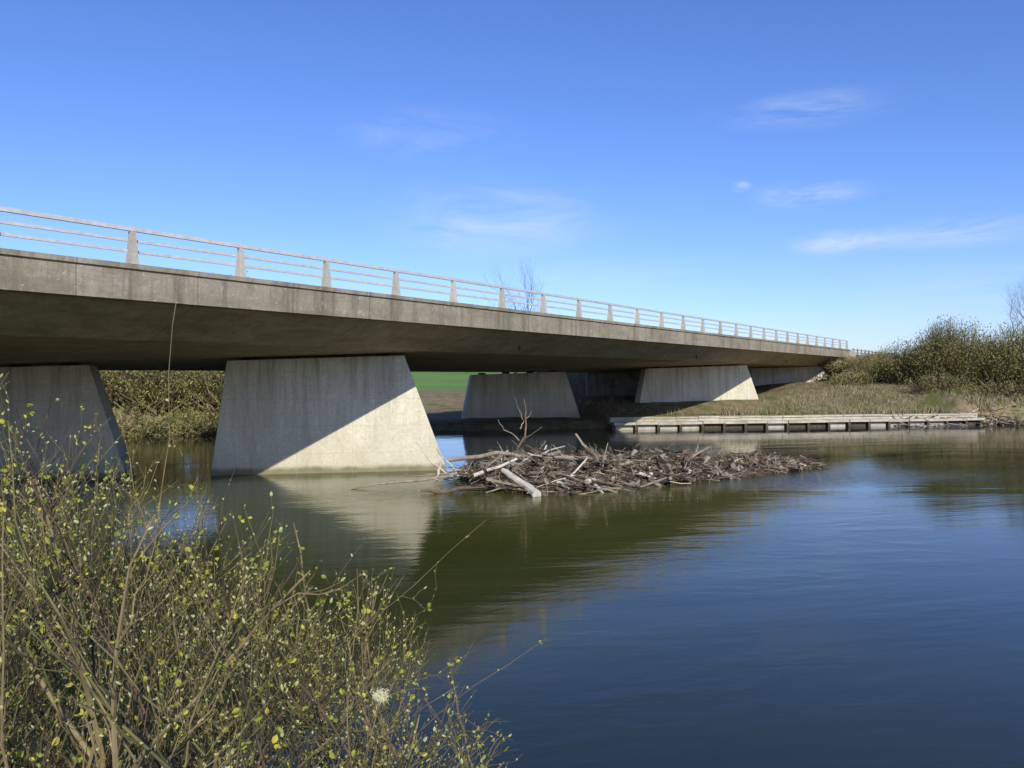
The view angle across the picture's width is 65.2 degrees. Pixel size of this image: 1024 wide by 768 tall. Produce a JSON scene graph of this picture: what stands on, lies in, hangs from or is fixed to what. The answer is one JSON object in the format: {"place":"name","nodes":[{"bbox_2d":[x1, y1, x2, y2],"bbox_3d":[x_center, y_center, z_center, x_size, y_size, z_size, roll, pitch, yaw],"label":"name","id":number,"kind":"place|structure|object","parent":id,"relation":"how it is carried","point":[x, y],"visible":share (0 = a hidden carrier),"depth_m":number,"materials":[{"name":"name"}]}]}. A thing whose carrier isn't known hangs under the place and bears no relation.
{"place":"outdoors","nodes":[
{"label":"outdoors","id":0,"kind":"place"},
{"bbox_2d":[0,424,1023,767],"bbox_3d":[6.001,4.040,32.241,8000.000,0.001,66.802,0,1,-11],"label":"river water","id":1,"kind":"structure","parent":0,"point":[856,600],"depth_m":16.27,"materials":[{"name":"blue liquid"}]},
{"bbox_2d":[351,397,829,496],"bbox_3d":[4.645,2.674,35.060,23.241,4.244,9.713,0,1,-25],"label":"driftwood raft","id":2,"kind":"object","parent":1,"relation":"on","point":[537,473],"visible":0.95,"depth_m":32.61,"materials":[{"name":"wood"}]},
{"bbox_2d":[0,0,1023,354],"label":"sky","id":3,"kind":"structure","parent":0,"point":[852,171],"materials":[{"name":"blue"}]},
{"bbox_2d":[114,354,1023,435],"bbox_3d":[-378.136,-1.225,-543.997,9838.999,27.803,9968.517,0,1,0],"label":"ground","id":4,"kind":"structure","parent":0,"point":[442,395],"depth_m":73.17,"materials":[{"name":"green plant"}]},
{"bbox_2d":[98,370,224,436],"bbox_3d":[-27.931,0.147,59.796,27.568,8.934,8.431,0,1,-13],"label":"riverside shrub","id":5,"kind":"object","parent":4,"relation":"on","point":[148,392],"visible":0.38,"depth_m":58.82,"materials":[{"name":"green plant"}]},
{"bbox_2d":[108,271,247,402],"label":"riverside willow","id":6,"kind":"object","parent":4,"relation":"on","point":[147,373],"depth_m":69.30,"materials":[{"name":"green plant"}]},
{"bbox_2d":[0,277,545,767],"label":"willow thicket","id":7,"kind":"object","parent":4,"relation":"on","point":[36,677],"visible":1,"depth_m":3.06,"materials":[{"name":"green plant"}]},
{"bbox_2d":[0,206,855,480],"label":"concrete road bridge","id":8,"kind":"structure","parent":4,"relation":"on","point":[318,379],"depth_m":35.31,"materials":[{"name":"concrete"}]},
{"bbox_2d":[483,286,537,311],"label":"bare tree","id":9,"kind":"object","parent":4,"relation":"on","point":[516,305],"visible":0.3,"depth_m":121.20,"materials":[{"name":"plant"}]},
{"bbox_2d":[477,257,546,372],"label":"bare tree","id":10,"kind":"object","parent":4,"relation":"on","point":[529,294],"visible":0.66,"depth_m":118.53,"materials":[{"name":"plant"}]},
{"bbox_2d":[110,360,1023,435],"bbox_3d":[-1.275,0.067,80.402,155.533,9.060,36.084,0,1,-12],"label":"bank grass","id":11,"kind":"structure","parent":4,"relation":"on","point":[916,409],"depth_m":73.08,"materials":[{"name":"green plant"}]},
{"bbox_2d":[607,413,984,429],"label":"river wall","id":12,"kind":"structure","parent":4,"relation":"on","point":[744,422],"depth_m":66.98,"materials":[{"name":"concrete"}]},
{"bbox_2d":[852,348,884,355],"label":"roadside fence","id":13,"kind":"object","parent":4,"relation":"on","point":[861,350],"visible":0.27,"depth_m":106.24,"materials":[{"name":"grey metal"}]},
{"bbox_2d":[818,350,1023,397],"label":"bramble scrub","id":14,"kind":"object","parent":4,"relation":"on","point":[865,374],"visible":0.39,"depth_m":79.24,"materials":[{"name":"green plant"}]},
{"bbox_2d":[864,311,1023,393],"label":"willow shrub","id":15,"kind":"object","parent":4,"relation":"on","point":[953,354],"visible":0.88,"depth_m":78.56,"materials":[{"name":"green plant"}]},
{"bbox_2d":[894,404,1023,426],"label":"flood debris","id":16,"kind":"object","parent":4,"relation":"on","point":[991,422],"visible":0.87,"depth_m":70.00,"materials":[{"name":"brown wood"}]},
{"bbox_2d":[1001,280,1023,326],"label":"bare tree","id":17,"kind":"object","parent":4,"relation":"on","point":[1021,297],"visible":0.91,"depth_m":99.83,"materials":[{"name":"plant"}]},
{"bbox_2d":[1003,284,1023,345],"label":"bare tree","id":18,"kind":"object","parent":4,"relation":"on","point":[1014,313],"visible":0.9,"depth_m":93.72,"materials":[{"name":"plant"}]},
{"bbox_2d":[1013,321,1023,381],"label":"willow shrub","id":19,"kind":"object","parent":4,"relation":"on","point":[1016,345],"visible":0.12,"depth_m":82.11,"materials":[{"name":"green plant"}]}
]}

